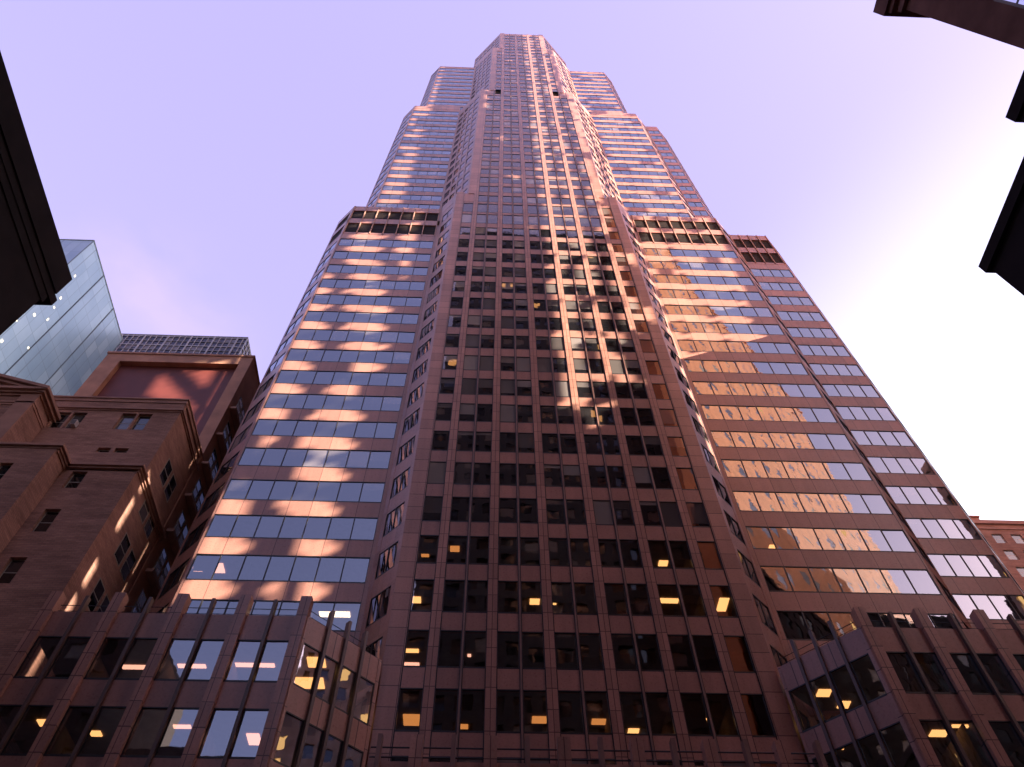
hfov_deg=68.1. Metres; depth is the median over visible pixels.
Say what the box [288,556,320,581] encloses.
window
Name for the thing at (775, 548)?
window
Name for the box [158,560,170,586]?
window
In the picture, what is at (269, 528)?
window
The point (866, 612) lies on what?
window
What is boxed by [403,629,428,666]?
window
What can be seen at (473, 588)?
window
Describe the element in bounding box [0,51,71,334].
corner building
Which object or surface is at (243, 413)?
window
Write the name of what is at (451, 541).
window
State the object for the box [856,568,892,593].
window
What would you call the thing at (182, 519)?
window
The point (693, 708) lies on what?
window
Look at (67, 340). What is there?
glass tower
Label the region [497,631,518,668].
window
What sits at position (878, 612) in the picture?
window
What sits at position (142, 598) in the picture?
window
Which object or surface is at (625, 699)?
window
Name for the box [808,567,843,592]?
window
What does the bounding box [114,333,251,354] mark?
office block
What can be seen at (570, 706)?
window
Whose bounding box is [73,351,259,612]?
annex building
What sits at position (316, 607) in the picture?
window
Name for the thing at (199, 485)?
window
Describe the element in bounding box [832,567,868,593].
window
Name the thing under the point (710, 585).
window
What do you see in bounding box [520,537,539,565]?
window
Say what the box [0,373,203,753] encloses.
brick building
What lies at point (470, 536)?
window
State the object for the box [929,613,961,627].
window
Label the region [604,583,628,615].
window
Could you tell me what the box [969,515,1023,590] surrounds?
brick building
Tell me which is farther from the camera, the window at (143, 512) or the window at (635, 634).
the window at (143, 512)
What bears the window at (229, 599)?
in the office tower at (572, 429)
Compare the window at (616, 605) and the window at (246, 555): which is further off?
the window at (246, 555)
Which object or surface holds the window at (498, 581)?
in the office tower at (572, 429)
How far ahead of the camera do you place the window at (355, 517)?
51.91 m
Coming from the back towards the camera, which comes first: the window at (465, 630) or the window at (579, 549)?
the window at (579, 549)
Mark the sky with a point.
(211, 154)
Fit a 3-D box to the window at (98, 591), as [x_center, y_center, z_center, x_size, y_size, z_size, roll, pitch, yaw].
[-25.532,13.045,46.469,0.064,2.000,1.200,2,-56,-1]
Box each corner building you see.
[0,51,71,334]
[873,0,1023,48]
[978,157,1023,295]
[1005,70,1023,122]
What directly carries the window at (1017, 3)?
in the corner building at (1001, 20)
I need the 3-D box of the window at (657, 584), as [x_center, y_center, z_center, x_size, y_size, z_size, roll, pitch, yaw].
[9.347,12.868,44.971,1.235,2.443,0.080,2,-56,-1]
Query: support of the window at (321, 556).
in the office tower at (572, 429)
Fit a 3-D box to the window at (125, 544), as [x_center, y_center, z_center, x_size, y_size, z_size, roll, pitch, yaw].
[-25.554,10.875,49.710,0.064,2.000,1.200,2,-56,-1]
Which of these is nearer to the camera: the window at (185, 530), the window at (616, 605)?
the window at (616, 605)
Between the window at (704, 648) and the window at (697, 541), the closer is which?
the window at (704, 648)
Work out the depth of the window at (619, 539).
48.94 m
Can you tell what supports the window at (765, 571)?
in the office tower at (572, 429)
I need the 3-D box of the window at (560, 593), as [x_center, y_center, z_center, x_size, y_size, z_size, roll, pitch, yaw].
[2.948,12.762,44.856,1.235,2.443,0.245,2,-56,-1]
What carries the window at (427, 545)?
in the office tower at (572, 429)
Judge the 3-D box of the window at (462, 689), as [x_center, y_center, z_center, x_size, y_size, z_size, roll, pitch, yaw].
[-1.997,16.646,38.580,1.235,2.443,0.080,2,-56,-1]
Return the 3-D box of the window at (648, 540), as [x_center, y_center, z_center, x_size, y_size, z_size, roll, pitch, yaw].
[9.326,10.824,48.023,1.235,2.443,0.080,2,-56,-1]
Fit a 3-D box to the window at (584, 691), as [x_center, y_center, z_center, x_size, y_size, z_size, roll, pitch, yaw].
[4.398,16.820,38.742,1.235,2.443,0.080,2,-56,-1]
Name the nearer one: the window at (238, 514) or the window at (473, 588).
the window at (473, 588)
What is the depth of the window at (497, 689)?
38.90 m
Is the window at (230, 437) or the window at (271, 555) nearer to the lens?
the window at (271, 555)
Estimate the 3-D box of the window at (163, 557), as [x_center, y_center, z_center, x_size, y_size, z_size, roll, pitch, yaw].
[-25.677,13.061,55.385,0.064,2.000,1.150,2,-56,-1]
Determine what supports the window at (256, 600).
in the office tower at (572, 429)
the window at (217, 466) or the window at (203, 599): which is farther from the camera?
the window at (217, 466)
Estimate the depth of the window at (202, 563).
48.69 m
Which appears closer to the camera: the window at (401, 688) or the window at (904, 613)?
the window at (401, 688)
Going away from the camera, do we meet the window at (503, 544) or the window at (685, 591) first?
the window at (685, 591)
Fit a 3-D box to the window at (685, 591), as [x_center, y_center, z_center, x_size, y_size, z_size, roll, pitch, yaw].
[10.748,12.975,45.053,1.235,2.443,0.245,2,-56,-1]
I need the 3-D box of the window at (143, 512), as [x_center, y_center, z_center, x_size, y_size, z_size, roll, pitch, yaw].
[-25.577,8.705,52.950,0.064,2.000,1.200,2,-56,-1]
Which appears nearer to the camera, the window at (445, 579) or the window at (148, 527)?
the window at (445, 579)
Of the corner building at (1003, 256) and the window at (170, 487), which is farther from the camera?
the window at (170, 487)
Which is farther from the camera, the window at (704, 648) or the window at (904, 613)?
the window at (904, 613)
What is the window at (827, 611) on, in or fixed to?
in the office tower at (572, 429)
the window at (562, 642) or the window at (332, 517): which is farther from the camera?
the window at (332, 517)
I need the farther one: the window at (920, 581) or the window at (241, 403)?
the window at (241, 403)
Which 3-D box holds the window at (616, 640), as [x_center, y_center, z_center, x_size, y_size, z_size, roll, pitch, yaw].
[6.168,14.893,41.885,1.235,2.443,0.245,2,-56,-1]
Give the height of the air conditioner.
0.550 m
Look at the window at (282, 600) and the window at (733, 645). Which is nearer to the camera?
the window at (733, 645)
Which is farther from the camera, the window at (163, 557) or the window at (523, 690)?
the window at (163, 557)
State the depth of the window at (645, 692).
38.40 m
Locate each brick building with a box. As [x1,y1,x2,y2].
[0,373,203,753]
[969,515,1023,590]
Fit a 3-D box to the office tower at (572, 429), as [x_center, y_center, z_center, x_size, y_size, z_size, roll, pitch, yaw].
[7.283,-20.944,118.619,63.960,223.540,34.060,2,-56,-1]
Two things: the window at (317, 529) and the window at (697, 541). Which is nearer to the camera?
the window at (697, 541)
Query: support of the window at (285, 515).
in the office tower at (572, 429)
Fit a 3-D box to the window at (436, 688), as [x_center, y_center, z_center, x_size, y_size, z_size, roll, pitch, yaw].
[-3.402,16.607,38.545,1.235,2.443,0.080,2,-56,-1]
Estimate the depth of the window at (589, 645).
42.28 m
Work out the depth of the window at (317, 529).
51.69 m
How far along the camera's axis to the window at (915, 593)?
49.44 m
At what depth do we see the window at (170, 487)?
56.93 m
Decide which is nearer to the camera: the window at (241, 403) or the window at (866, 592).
the window at (866, 592)
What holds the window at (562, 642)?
in the office tower at (572, 429)
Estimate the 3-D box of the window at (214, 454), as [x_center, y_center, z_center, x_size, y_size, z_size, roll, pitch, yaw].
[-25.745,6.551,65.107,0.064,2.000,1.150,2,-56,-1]
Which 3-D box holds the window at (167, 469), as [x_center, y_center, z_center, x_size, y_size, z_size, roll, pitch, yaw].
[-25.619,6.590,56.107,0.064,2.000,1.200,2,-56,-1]
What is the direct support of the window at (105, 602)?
in the brick building at (87, 504)
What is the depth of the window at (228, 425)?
68.61 m
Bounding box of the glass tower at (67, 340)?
[0,239,122,395]
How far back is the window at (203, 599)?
46.11 m
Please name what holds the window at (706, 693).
in the office tower at (572, 429)
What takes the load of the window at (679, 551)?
in the office tower at (572, 429)
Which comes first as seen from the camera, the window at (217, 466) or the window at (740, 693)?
the window at (740, 693)
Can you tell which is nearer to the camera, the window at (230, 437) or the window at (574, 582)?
the window at (574, 582)
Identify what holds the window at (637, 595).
in the office tower at (572, 429)
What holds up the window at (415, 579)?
in the office tower at (572, 429)
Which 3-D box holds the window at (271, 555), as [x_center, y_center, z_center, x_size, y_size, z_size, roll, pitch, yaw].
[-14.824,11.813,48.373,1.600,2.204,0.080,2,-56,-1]
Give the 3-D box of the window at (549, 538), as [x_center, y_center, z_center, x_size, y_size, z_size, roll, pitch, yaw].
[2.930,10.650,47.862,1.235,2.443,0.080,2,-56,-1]
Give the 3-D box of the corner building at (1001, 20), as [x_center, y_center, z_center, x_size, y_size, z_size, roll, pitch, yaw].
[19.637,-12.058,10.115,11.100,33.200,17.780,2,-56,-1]
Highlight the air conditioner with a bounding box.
[70,419,78,427]
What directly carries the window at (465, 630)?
in the office tower at (572, 429)
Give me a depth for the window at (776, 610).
46.49 m
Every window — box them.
[87,577,105,610]
[97,593,109,610]
[114,532,130,566]
[119,548,136,582]
[131,588,146,611]
[138,499,149,524]
[143,515,153,539]
[154,547,167,576]
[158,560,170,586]
[159,458,172,486]
[164,473,176,502]
[174,511,185,536]
[178,523,188,547]
[185,553,220,579]
[192,477,202,500]
[196,491,204,510]
[197,599,228,614]
[205,514,237,537]
[208,448,216,468]
[211,554,245,580]
[212,460,219,479]
[223,420,230,439]
[224,599,255,614]
[226,433,232,450]
[229,514,261,537]
[236,397,242,413]
[237,555,270,580]
[239,408,244,423]
[251,600,281,615]
[253,515,284,538]
[263,555,295,581]
[277,515,307,538]
[278,600,299,615]
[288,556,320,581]
[301,516,331,539]
[312,601,334,611]
[314,556,344,582]
[325,517,354,539]
[333,602,360,631]
[340,557,369,582]
[350,517,377,540]
[395,688,422,731]
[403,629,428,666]
[411,579,433,611]
[417,535,438,563]
[432,688,457,732]
[438,630,461,667]
[443,579,464,612]
[447,535,466,563]
[460,689,483,732]
[463,630,485,668]
[466,580,486,612]
[469,536,488,564]
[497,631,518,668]
[497,689,519,733]
[498,581,517,613]
[499,536,517,565]
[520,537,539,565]
[521,581,541,613]
[522,631,544,669]
[523,690,547,733]
[549,538,568,566]
[552,582,573,614]
[555,632,578,669]
[558,690,584,734]
[570,538,590,566]
[574,582,596,614]
[579,633,603,670]
[584,691,611,734]
[598,539,620,567]
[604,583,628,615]
[611,633,637,670]
[619,539,642,567]
[619,691,648,735]
[627,583,651,615]
[635,634,662,671]
[645,692,675,735]
[648,540,671,568]
[657,584,683,616]
[668,634,696,671]
[669,540,693,568]
[679,584,706,616]
[680,692,711,735]
[692,635,721,672]
[697,541,722,569]
[706,693,738,736]
[710,585,737,617]
[724,635,754,672]
[740,693,774,736]
[745,526,776,549]
[760,566,793,591]
[776,610,811,640]
[784,566,818,592]
[802,611,832,640]
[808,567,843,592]
[827,611,850,629]
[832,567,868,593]
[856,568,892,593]
[866,612,884,625]
[878,612,910,626]
[880,568,917,594]
[903,569,941,594]
[904,613,935,626]
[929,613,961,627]
[994,0,1023,8]
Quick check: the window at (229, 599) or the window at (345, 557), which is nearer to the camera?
the window at (229, 599)
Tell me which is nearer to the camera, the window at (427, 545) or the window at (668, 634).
the window at (668, 634)
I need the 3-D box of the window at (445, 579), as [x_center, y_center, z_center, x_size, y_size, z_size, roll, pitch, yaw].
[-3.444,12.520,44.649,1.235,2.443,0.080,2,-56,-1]
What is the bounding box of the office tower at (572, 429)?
[0,33,1023,766]
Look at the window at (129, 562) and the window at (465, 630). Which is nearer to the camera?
the window at (465, 630)
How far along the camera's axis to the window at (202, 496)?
62.87 m
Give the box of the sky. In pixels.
[0,0,1023,520]
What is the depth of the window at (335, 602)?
45.92 m
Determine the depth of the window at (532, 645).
42.21 m
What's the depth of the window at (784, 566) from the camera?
49.35 m
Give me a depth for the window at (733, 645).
42.69 m
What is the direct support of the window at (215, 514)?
in the office tower at (572, 429)
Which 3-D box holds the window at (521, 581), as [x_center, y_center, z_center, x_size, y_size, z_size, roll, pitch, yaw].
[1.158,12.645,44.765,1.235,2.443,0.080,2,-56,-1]
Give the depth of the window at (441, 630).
41.52 m
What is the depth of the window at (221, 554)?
48.36 m
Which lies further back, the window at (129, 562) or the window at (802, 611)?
the window at (129, 562)
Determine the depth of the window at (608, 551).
48.12 m

